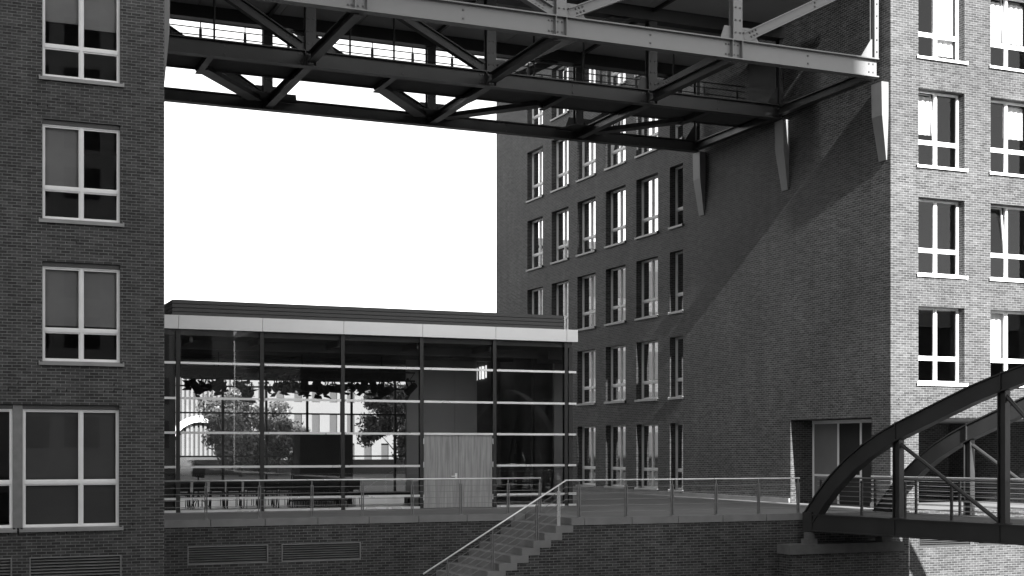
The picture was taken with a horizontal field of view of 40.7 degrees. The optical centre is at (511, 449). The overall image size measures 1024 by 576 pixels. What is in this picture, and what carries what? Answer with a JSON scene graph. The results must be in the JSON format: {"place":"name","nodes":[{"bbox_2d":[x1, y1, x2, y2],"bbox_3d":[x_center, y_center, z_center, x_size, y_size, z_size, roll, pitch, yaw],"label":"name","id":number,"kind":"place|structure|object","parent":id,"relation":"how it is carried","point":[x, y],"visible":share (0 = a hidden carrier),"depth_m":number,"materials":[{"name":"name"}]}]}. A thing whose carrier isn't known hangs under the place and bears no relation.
{"place":"outdoors","nodes":[
{"label":"outdoors","id":0,"kind":"place"},
{"bbox_2d":[0,474,405,523],"bbox_3d":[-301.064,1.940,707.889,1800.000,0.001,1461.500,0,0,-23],"label":"ground","id":1,"kind":"structure","parent":0,"point":[355,476],"depth_m":92.75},
{"bbox_2d":[0,0,169,575],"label":"brick building","id":2,"kind":"structure","parent":1,"relation":"on","point":[82,82],"depth_m":34.24,"materials":[{"name":"grey brick"}]},
{"bbox_2d":[0,404,16,532],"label":"window","id":3,"kind":"structure","parent":2,"relation":"in","point":[3,407],"depth_m":33.52,"materials":[{"name":"white paint"}]},
{"bbox_2d":[19,404,123,532],"bbox_3d":[-10.858,0.456,34.053,2.450,3.107,0.322,0,0,-23],"label":"window","id":4,"kind":"structure","parent":2,"relation":"in","point":[71,452],"depth_m":34.15,"materials":[{"name":"glass"}]},
{"bbox_2d":[39,261,123,366],"bbox_3d":[-10.640,-3.329,34.140,2.020,2.537,0.312,0,0,-23],"label":"window","id":5,"kind":"structure","parent":2,"relation":"in","point":[79,295],"depth_m":34.19,"materials":[{"name":"white paint"}]},
{"bbox_2d":[39,119,123,226],"bbox_3d":[-10.640,-6.809,34.140,2.020,2.537,0.312,0,0,-23],"label":"window","id":6,"kind":"structure","parent":2,"relation":"in","point":[62,141],"depth_m":34.12,"materials":[{"name":"white paint"}]},
{"bbox_2d":[39,0,123,87],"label":"window","id":7,"kind":"structure","parent":2,"relation":"in","point":[94,15],"depth_m":34.19,"materials":[{"name":"white paint"}]},
{"bbox_2d":[164,0,878,152],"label":"steel footbridge","id":8,"kind":"object","parent":2,"relation":"attached to","point":[678,45],"visible":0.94,"depth_m":46.04,"materials":[{"name":"grey paint"}]},
{"bbox_2d":[748,64,775,102],"bbox_3d":[9.126,-13.320,50.174,0.110,2.200,1.800,0,0,-23],"label":"end door","id":9,"kind":"structure","parent":8,"relation":"in","point":[761,78],"depth_m":50.19,"materials":[{"name":"metal"}]},
{"bbox_2d":[175,377,239,459],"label":"slatted building","id":10,"kind":"structure","parent":1,"relation":"on","point":[192,445],"depth_m":108.61,"materials":[{"name":"white paint"}]},
{"bbox_2d":[195,380,292,476],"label":"tree","id":11,"kind":"object","parent":1,"relation":"on","point":[241,444],"visible":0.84,"depth_m":98.19,"materials":[{"name":"grey plant"}]},
{"bbox_2d":[244,401,310,475],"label":"tree","id":12,"kind":"object","parent":1,"relation":"on","point":[281,444],"visible":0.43,"depth_m":102.44,"materials":[{"name":"grey plant"}]},
{"bbox_2d":[354,382,405,475],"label":"tree","id":13,"kind":"object","parent":1,"relation":"on","point":[380,423],"visible":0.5,"depth_m":101.89,"materials":[{"name":"grey plant"}]},
{"bbox_2d":[496,0,1023,575],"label":"brick building","id":14,"kind":"structure","parent":1,"relation":"on","point":[812,292],"depth_m":48.74,"materials":[{"name":"brick"}]},
{"bbox_2d":[526,218,542,271],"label":"window","id":15,"kind":"structure","parent":14,"relation":"in","point":[537,226],"depth_m":69.57,"materials":[{"name":"glass"}]},
{"bbox_2d":[526,148,542,202],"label":"window","id":16,"kind":"structure","parent":14,"relation":"in","point":[537,157],"depth_m":69.57,"materials":[{"name":"white paint"}]},
{"bbox_2d":[532,288,542,314],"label":"window","id":17,"kind":"structure","parent":14,"relation":"in","point":[537,295],"depth_m":69.57,"materials":[{"name":"white paint"}]},
{"bbox_2d":[532,108,542,124],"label":"window","id":18,"kind":"structure","parent":14,"relation":"in","point":[537,115],"depth_m":69.57,"materials":[{"name":"white paint"}]},
{"bbox_2d":[550,209,568,264],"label":"window","id":19,"kind":"structure","parent":14,"relation":"in","point":[562,216],"depth_m":66.84,"materials":[{"name":"white paint"}]},
{"bbox_2d":[550,140,568,192],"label":"window","id":20,"kind":"structure","parent":14,"relation":"in","point":[561,145],"depth_m":66.84,"materials":[{"name":"white paint"}]},
{"bbox_2d":[550,66,568,121],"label":"window","id":21,"kind":"structure","parent":14,"relation":"in","point":[559,112],"depth_m":66.84,"materials":[{"name":"white paint"}]},
{"bbox_2d":[556,281,567,329],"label":"window","id":22,"kind":"structure","parent":14,"relation":"in","point":[561,288],"depth_m":66.84,"materials":[{"name":"glass"}]},
{"bbox_2d":[575,426,595,487],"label":"window","id":23,"kind":"structure","parent":14,"relation":"in","point":[588,432],"depth_m":64.24,"materials":[{"name":"white paint"}]},
{"bbox_2d":[575,350,595,405],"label":"window","id":24,"kind":"structure","parent":14,"relation":"in","point":[588,357],"depth_m":64.24,"materials":[{"name":"glass"}]},
{"bbox_2d":[575,274,595,330],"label":"window","id":25,"kind":"structure","parent":14,"relation":"in","point":[588,282],"depth_m":64.24,"materials":[{"name":"white paint"}]},
{"bbox_2d":[575,198,595,256],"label":"window","id":26,"kind":"structure","parent":14,"relation":"in","point":[588,207],"depth_m":64.24,"materials":[{"name":"white paint"}]},
{"bbox_2d":[575,142,595,182],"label":"window","id":27,"kind":"structure","parent":14,"relation":"in","point":[588,149],"depth_m":64.24,"materials":[{"name":"white paint"}]},
{"bbox_2d":[585,69,594,82],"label":"window","id":28,"kind":"structure","parent":14,"relation":"in","point":[587,76],"depth_m":64.13,"materials":[{"name":"white paint"}]},
{"bbox_2d":[604,425,625,488],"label":"window","id":29,"kind":"structure","parent":14,"relation":"in","point":[618,432],"depth_m":61.46,"materials":[{"name":"white paint"}]},
{"bbox_2d":[604,345,625,403],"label":"window","id":30,"kind":"structure","parent":14,"relation":"in","point":[618,354],"depth_m":61.46,"materials":[{"name":"white paint"}]},
{"bbox_2d":[604,266,625,325],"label":"window","id":31,"kind":"structure","parent":14,"relation":"in","point":[618,275],"depth_m":61.46,"materials":[{"name":"glass"}]},
{"bbox_2d":[604,187,625,248],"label":"window","id":32,"kind":"structure","parent":14,"relation":"in","point":[618,197],"depth_m":61.46,"materials":[{"name":"white paint"}]},
{"bbox_2d":[604,119,625,170],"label":"window","id":33,"kind":"structure","parent":14,"relation":"in","point":[618,153],"depth_m":61.43,"materials":[{"name":"white paint"}]},
{"bbox_2d":[611,72,625,85],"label":"window","id":34,"kind":"structure","parent":14,"relation":"in","point":[613,79],"depth_m":61.46,"materials":[{"name":"white paint"}]},
{"bbox_2d":[634,424,657,490],"bbox_3d":[5.829,0.330,58.443,0.425,2.820,1.980,0,0,-23],"label":"window","id":35,"kind":"structure","parent":14,"relation":"in","point":[649,432],"depth_m":58.74,"materials":[{"name":"glass"}]},
{"bbox_2d":[634,340,657,401],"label":"window","id":36,"kind":"structure","parent":14,"relation":"in","point":[649,350],"depth_m":58.74,"materials":[{"name":"glass"}]},
{"bbox_2d":[634,258,657,320],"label":"window","id":37,"kind":"structure","parent":14,"relation":"in","point":[649,268],"depth_m":58.74,"materials":[{"name":"glass"}]},
{"bbox_2d":[634,175,657,239],"bbox_3d":[5.880,-10.275,58.465,0.534,2.550,1.980,0,0,-23],"label":"window","id":38,"kind":"structure","parent":14,"relation":"in","point":[649,186],"depth_m":58.74,"materials":[{"name":"white paint"}]},
{"bbox_2d":[634,117,657,158],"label":"window","id":39,"kind":"structure","parent":14,"relation":"in","point":[650,131],"depth_m":58.83,"materials":[{"name":"white paint"}]},
{"bbox_2d":[668,423,682,491],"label":"window","id":40,"kind":"structure","parent":14,"relation":"in","point":[678,426],"depth_m":56.49,"materials":[{"name":"glass"}]},
{"bbox_2d":[668,337,682,399],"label":"window","id":41,"kind":"structure","parent":14,"relation":"in","point":[679,340],"depth_m":56.49,"materials":[{"name":"glass"}]},
{"bbox_2d":[668,251,682,314],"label":"window","id":42,"kind":"structure","parent":14,"relation":"in","point":[679,255],"depth_m":56.49,"materials":[{"name":"white paint"}]},
{"bbox_2d":[668,165,682,229],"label":"window","id":43,"kind":"structure","parent":14,"relation":"in","point":[679,170],"depth_m":56.49,"materials":[{"name":"glass"}]},
{"bbox_2d":[675,89,682,138],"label":"window","id":44,"kind":"structure","parent":14,"relation":"in","point":[678,128],"depth_m":56.49,"materials":[{"name":"glass"}]},
{"bbox_2d":[916,307,967,386],"bbox_3d":[13.764,-3.315,44.597,2.040,2.550,0.455,0,0,-23],"label":"window","id":45,"kind":"structure","parent":14,"relation":"in","point":[934,358],"depth_m":44.72,"materials":[{"name":"white paint"}]},
{"bbox_2d":[916,199,967,279],"bbox_3d":[13.764,-6.795,44.597,2.040,2.550,0.455,0,0,-23],"label":"window","id":46,"kind":"structure","parent":14,"relation":"in","point":[934,251],"depth_m":44.72,"materials":[{"name":"white paint"}]},
{"bbox_2d":[916,91,967,171],"bbox_3d":[13.733,-10.275,44.670,2.040,2.550,0.615,0,0,-23],"label":"window","id":47,"kind":"structure","parent":14,"relation":"in","point":[927,124],"depth_m":44.76,"materials":[{"name":"white paint"}]},
{"bbox_2d":[916,0,967,64],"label":"window","id":48,"kind":"structure","parent":14,"relation":"in","point":[942,37],"depth_m":45.02,"materials":[{"name":"white paint"}]},
{"bbox_2d":[989,205,1023,282],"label":"window","id":49,"kind":"structure","parent":14,"relation":"in","point":[1004,236],"depth_m":45.87,"materials":[{"name":"white paint"}]},
{"bbox_2d":[989,100,1023,177],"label":"window","id":50,"kind":"structure","parent":14,"relation":"in","point":[1012,118],"depth_m":45.99,"materials":[{"name":"white paint"}]},
{"bbox_2d":[989,0,1023,72],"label":"window","id":51,"kind":"structure","parent":14,"relation":"in","point":[1006,20],"depth_m":45.97,"materials":[{"name":"white paint"}]},
{"bbox_2d":[991,311,1023,387],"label":"window","id":52,"kind":"structure","parent":14,"relation":"in","point":[999,322],"depth_m":45.92,"materials":[{"name":"white paint"}]},
{"bbox_2d":[175,459,405,475],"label":"garden wall","id":53,"kind":"structure","parent":0,"point":[287,471],"depth_m":106.57,"materials":[{"name":"concrete"}]},
{"bbox_2d":[291,434,351,501],"bbox_3d":[-6.876,0.652,49.562,2.140,2.385,0.600,0,0,-23],"label":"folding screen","id":54,"kind":"object","parent":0,"point":[316,449],"visible":0.47,"depth_m":49.24,"materials":[{"name":"black"}]},
{"bbox_2d":[240,380,405,459],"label":"pale building","id":55,"kind":"structure","parent":0,"point":[324,423],"depth_m":115.50,"materials":[{"name":"paint"}]},
{"bbox_2d":[294,415,300,429],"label":"window","id":56,"kind":"structure","parent":55,"relation":"in","point":[298,417],"depth_m":114.40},
{"bbox_2d":[312,415,318,431],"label":"window","id":57,"kind":"structure","parent":55,"relation":"in","point":[315,418],"depth_m":114.99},
{"bbox_2d":[330,415,335,431],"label":"window","id":58,"kind":"structure","parent":55,"relation":"in","point":[332,417],"depth_m":115.58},
{"bbox_2d":[330,384,335,402],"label":"window","id":59,"kind":"structure","parent":55,"relation":"in","point":[332,395],"depth_m":115.55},
{"bbox_2d":[347,415,353,431],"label":"window","id":60,"kind":"structure","parent":55,"relation":"in","point":[348,416],"depth_m":116.13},
{"bbox_2d":[364,444,370,458],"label":"window","id":61,"kind":"structure","parent":55,"relation":"in","point":[367,451],"depth_m":116.74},
{"bbox_2d":[381,443,387,458],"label":"window","id":62,"kind":"structure","parent":55,"relation":"in","point":[384,446],"depth_m":117.34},
{"bbox_2d":[164,19,495,312],"label":"sky","id":63,"kind":"structure","parent":0,"point":[260,206],"materials":[{"name":"white"}]},
{"bbox_2d":[164,485,873,519],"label":"terrace pavement","id":64,"kind":"structure","parent":0,"point":[613,502],"depth_m":43.36,"materials":[{"name":"concrete"}]},
{"bbox_2d":[164,299,577,512],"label":"glass hall","id":65,"kind":"structure","parent":64,"relation":"on","point":[491,395],"depth_m":45.18,"materials":[{"name":"glass"}]},
{"bbox_2d":[175,482,190,509],"bbox_3d":[-10.212,1.421,42.779,0.463,0.861,0.537,0,0,-23],"label":"chair","id":66,"kind":"object","parent":65,"relation":"on","point":[186,485],"visible":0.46,"depth_m":42.61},
{"bbox_2d":[191,482,207,508],"bbox_3d":[-9.719,1.421,42.969,0.463,0.861,0.536,0,0,-18],"label":"chair","id":67,"kind":"object","parent":65,"relation":"on","point":[198,486],"visible":0.65,"depth_m":42.75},
{"bbox_2d":[192,463,208,506],"bbox_3d":[-9.867,1.139,43.833,0.548,1.418,0.630,0,0,-23],"label":"loudspeaker","id":68,"kind":"object","parent":65,"relation":"on","point":[198,472],"visible":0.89,"depth_m":43.69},
{"bbox_2d":[209,482,223,507],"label":"chair","id":69,"kind":"object","parent":65,"relation":"on","point":[215,493],"visible":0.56,"depth_m":44.01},
{"bbox_2d":[210,482,225,508],"bbox_3d":[-9.205,1.421,43.214,0.463,0.861,0.537,0,0,-14],"label":"chair","id":70,"kind":"object","parent":65,"relation":"on","point":[217,486],"visible":0.83,"depth_m":43.00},
{"bbox_2d":[227,481,241,508],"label":"chair","id":71,"kind":"object","parent":65,"relation":"on","point":[232,484],"visible":0.95,"depth_m":43.19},
{"bbox_2d":[242,481,256,505],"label":"chair","id":72,"kind":"object","parent":65,"relation":"on","point":[245,483],"visible":0.29,"depth_m":44.37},
{"bbox_2d":[243,481,258,508],"bbox_3d":[-8.194,1.421,43.590,0.463,0.861,0.537,0,0,-23],"label":"chair","id":73,"kind":"object","parent":65,"relation":"on","point":[252,483],"visible":0.67,"depth_m":43.38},
{"bbox_2d":[264,481,278,506],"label":"chair","id":74,"kind":"object","parent":65,"relation":"on","point":[271,484],"visible":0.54,"depth_m":43.70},
{"bbox_2d":[183,366,373,381],"bbox_3d":[-8.383,-2.806,50.117,7.019,0.628,0.056,0,0,-23],"label":"lighting bar","id":75,"kind":"object","parent":65,"relation":"hanging from","point":[351,374],"visible":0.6,"depth_m":49.98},
{"bbox_2d":[193,379,213,394],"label":"stage lamp","id":76,"kind":"object","parent":75,"relation":"hanging from","point":[203,384],"visible":0.48,"depth_m":49.05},
{"bbox_2d":[221,379,228,392],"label":"stage lamp","id":77,"kind":"object","parent":75,"relation":"hanging from","point":[223,386],"visible":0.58,"depth_m":49.10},
{"bbox_2d":[239,383,253,401],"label":"stage lamp","id":78,"kind":"object","parent":75,"relation":"hanging from","point":[243,395],"visible":0.23,"depth_m":49.47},
{"bbox_2d":[264,382,271,393],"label":"stage lamp","id":79,"kind":"object","parent":75,"relation":"hanging from","point":[268,389],"visible":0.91,"depth_m":49.92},
{"bbox_2d":[270,380,282,396],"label":"stage lamp","id":80,"kind":"object","parent":75,"relation":"hanging from","point":[275,393],"visible":0.47,"depth_m":50.02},
{"bbox_2d":[314,382,325,398],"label":"stage lamp","id":81,"kind":"object","parent":75,"relation":"hanging from","point":[317,396],"visible":0.23,"depth_m":50.63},
{"bbox_2d":[330,378,349,394],"bbox_3d":[-6.436,-2.285,50.928,0.688,0.755,0.376,-17,12,7],"label":"stage lamp","id":82,"kind":"object","parent":75,"relation":"hanging from","point":[333,390],"visible":0.38,"depth_m":50.84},
{"bbox_2d":[348,382,355,394],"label":"stage lamp","id":83,"kind":"object","parent":75,"relation":"hanging from","point":[351,387],"visible":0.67,"depth_m":51.06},
{"bbox_2d":[276,481,292,507],"bbox_3d":[-7.240,1.421,43.993,0.463,0.861,0.537,0,0,-19],"label":"chair","id":84,"kind":"object","parent":65,"relation":"on","point":[285,485],"visible":0.75,"depth_m":43.78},
{"bbox_2d":[181,357,391,381],"bbox_3d":[-7.681,-2.756,47.699,7.419,0.728,0.056,0,0,-23],"label":"lighting bar","id":85,"kind":"object","parent":65,"relation":"hanging from","point":[268,371],"visible":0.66,"depth_m":47.51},
{"bbox_2d":[209,374,223,395],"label":"stage lamp","id":86,"kind":"object","parent":85,"relation":"hanging from","point":[217,390],"visible":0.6,"depth_m":46.51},
{"bbox_2d":[293,375,307,391],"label":"stage lamp","id":87,"kind":"object","parent":85,"relation":"hanging from","point":[301,385],"visible":0.58,"depth_m":47.58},
{"bbox_2d":[290,481,305,504],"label":"chair","id":88,"kind":"object","parent":65,"relation":"on","point":[294,485],"visible":0.39,"depth_m":44.92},
{"bbox_2d":[181,352,414,381],"bbox_3d":[-6.886,-2.706,45.320,7.819,0.828,0.056,0,0,-23],"label":"lighting bar","id":89,"kind":"object","parent":65,"relation":"hanging from","point":[306,378],"visible":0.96,"depth_m":45.24,"materials":[{"name":"metal"}]},
{"bbox_2d":[182,375,192,389],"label":"stage lamp","id":90,"kind":"object","parent":89,"relation":"hanging from","point":[187,384],"visible":1,"depth_m":43.75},
{"bbox_2d":[189,375,208,400],"bbox_3d":[-10.024,-2.027,44.020,0.644,0.708,0.353,31,4,20],"label":"stage lamp","id":91,"kind":"object","parent":89,"relation":"hanging from","point":[196,387],"visible":0.96,"depth_m":43.94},
{"bbox_2d":[207,374,222,391],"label":"stage lamp","id":92,"kind":"object","parent":89,"relation":"hanging from","point":[216,382],"visible":1,"depth_m":44.08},
{"bbox_2d":[233,375,246,392],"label":"stage lamp","id":93,"kind":"object","parent":89,"relation":"hanging from","point":[238,385],"visible":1,"depth_m":44.44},
{"bbox_2d":[242,379,258,402],"bbox_3d":[-8.521,-1.921,44.642,0.627,0.689,0.344,20,14,36],"label":"stage lamp","id":94,"kind":"object","parent":89,"relation":"hanging from","point":[247,391],"visible":0.94,"depth_m":44.56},
{"bbox_2d":[272,377,289,395],"bbox_3d":[-7.540,-2.067,45.014,0.542,0.596,0.297,2,4,22],"label":"stage lamp","id":95,"kind":"object","parent":89,"relation":"hanging from","point":[280,387],"visible":1,"depth_m":44.95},
{"bbox_2d":[282,376,296,392],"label":"stage lamp","id":96,"kind":"object","parent":89,"relation":"hanging from","point":[289,386],"visible":1,"depth_m":45.16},
{"bbox_2d":[304,377,321,393],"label":"stage lamp","id":97,"kind":"object","parent":89,"relation":"hanging from","point":[311,388],"visible":1,"depth_m":45.46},
{"bbox_2d":[317,378,333,398],"bbox_3d":[-6.207,-2.043,45.708,0.334,0.670,0.610,16,7,29],"label":"stage lamp","id":98,"kind":"object","parent":89,"relation":"hanging from","point":[324,390],"visible":0.98,"depth_m":45.59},
{"bbox_2d":[336,378,352,391],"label":"stage lamp","id":99,"kind":"object","parent":89,"relation":"hanging from","point":[338,387],"visible":0.71,"depth_m":45.72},
{"bbox_2d":[357,377,370,393],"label":"stage lamp","id":100,"kind":"object","parent":89,"relation":"hanging from","point":[365,386],"visible":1,"depth_m":45.94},
{"bbox_2d":[366,376,384,395],"bbox_3d":[-4.529,-2.108,46.269,0.362,0.726,0.661,6,-6,30],"label":"stage lamp","id":101,"kind":"object","parent":89,"relation":"hanging from","point":[375,388],"visible":1,"depth_m":46.13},
{"bbox_2d":[371,379,393,399],"bbox_3d":[-4.291,-2.004,46.496,0.710,0.780,0.389,7,-6,38],"label":"stage lamp","id":102,"kind":"object","parent":89,"relation":"hanging from","point":[385,391],"visible":0.93,"depth_m":46.36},
{"bbox_2d":[400,378,417,399],"bbox_3d":[-3.483,-2.072,46.780,0.614,0.674,0.336,-20,0,27],"label":"stage lamp","id":103,"kind":"object","parent":89,"relation":"hanging from","point":[410,389],"visible":0.98,"depth_m":46.69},
{"bbox_2d":[294,481,310,507],"bbox_3d":[-6.697,1.421,44.234,0.463,0.861,0.536,0,0,-19],"label":"chair","id":104,"kind":"object","parent":65,"relation":"on","point":[303,485],"visible":0.78,"depth_m":44.02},
{"bbox_2d":[306,481,323,505],"bbox_3d":[-6.479,1.421,45.377,0.463,0.861,0.536,0,0,-28],"label":"chair","id":105,"kind":"object","parent":65,"relation":"on","point":[313,483],"visible":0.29,"depth_m":45.30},
{"bbox_2d":[308,481,326,506],"bbox_3d":[-6.246,1.421,44.501,0.463,0.861,0.537,0,0,-30],"label":"chair","id":106,"kind":"object","parent":65,"relation":"on","point":[320,485],"visible":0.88,"depth_m":44.33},
{"bbox_2d":[325,481,339,506],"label":"chair","id":107,"kind":"object","parent":65,"relation":"on","point":[333,483],"visible":0.66,"depth_m":44.50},
{"bbox_2d":[346,480,359,506],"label":"chair","id":108,"kind":"object","parent":65,"relation":"on","point":[353,482],"visible":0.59,"depth_m":44.65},
{"bbox_2d":[345,491,410,503],"bbox_3d":[-4.554,1.640,47.181,2.350,0.420,0.440,0,0,-23],"label":"bench","id":109,"kind":"object","parent":65,"relation":"on","point":[406,499],"visible":0.64,"depth_m":47.15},
{"bbox_2d":[423,435,492,507],"bbox_3d":[-1.734,0.704,44.651,2.426,2.328,0.144,0,0,-23],"label":"door","id":110,"kind":"structure","parent":65,"relation":"in","point":[444,456],"depth_m":44.65,"materials":[{"name":"grey wood"}]},
{"bbox_2d":[802,364,1023,545],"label":"arch bridge","id":111,"kind":"structure","parent":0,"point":[895,518],"depth_m":37.72,"materials":[{"name":"paint"}]},
{"label":"canal water","id":112,"kind":"structure","parent":0,"visible":0},
{"bbox_2d":[164,511,909,575],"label":"quay wall","id":113,"kind":"structure","parent":112,"relation":"in","point":[661,545],"depth_m":38.71,"materials":[{"name":"brick"}]},
{"bbox_2d":[164,477,541,519],"bbox_3d":[-4.279,1.345,38.692,11.210,1.051,0.100,0,0,-23],"label":"terrace railing","id":114,"kind":"object","parent":113,"relation":"on","point":[508,496],"visible":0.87,"depth_m":38.69,"materials":[{"name":"silver metal"}]},
{"bbox_2d":[436,520,582,575],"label":"stone stair","id":115,"kind":"object","parent":113,"relation":"attached to","point":[555,550],"visible":0.94,"depth_m":37.70,"materials":[{"name":"concrete"}]},
{"bbox_2d":[423,479,566,575],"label":"stair railing","id":116,"kind":"object","parent":115,"relation":"on","point":[536,520],"visible":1,"depth_m":37.11,"materials":[{"name":"silver metal"}]},
{"bbox_2d":[566,477,799,517],"bbox_3d":[4.963,1.345,39.254,7.660,1.051,0.100,0,0,-23],"label":"terrace railing","id":117,"kind":"object","parent":113,"relation":"on","point":[715,497],"visible":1,"depth_m":39.19,"materials":[{"name":"silver metal"}]},
{"bbox_2d":[777,532,903,575],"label":"abutment pier","id":118,"kind":"structure","parent":112,"relation":"in","point":[809,555],"depth_m":40.49,"materials":[{"name":"brick"}]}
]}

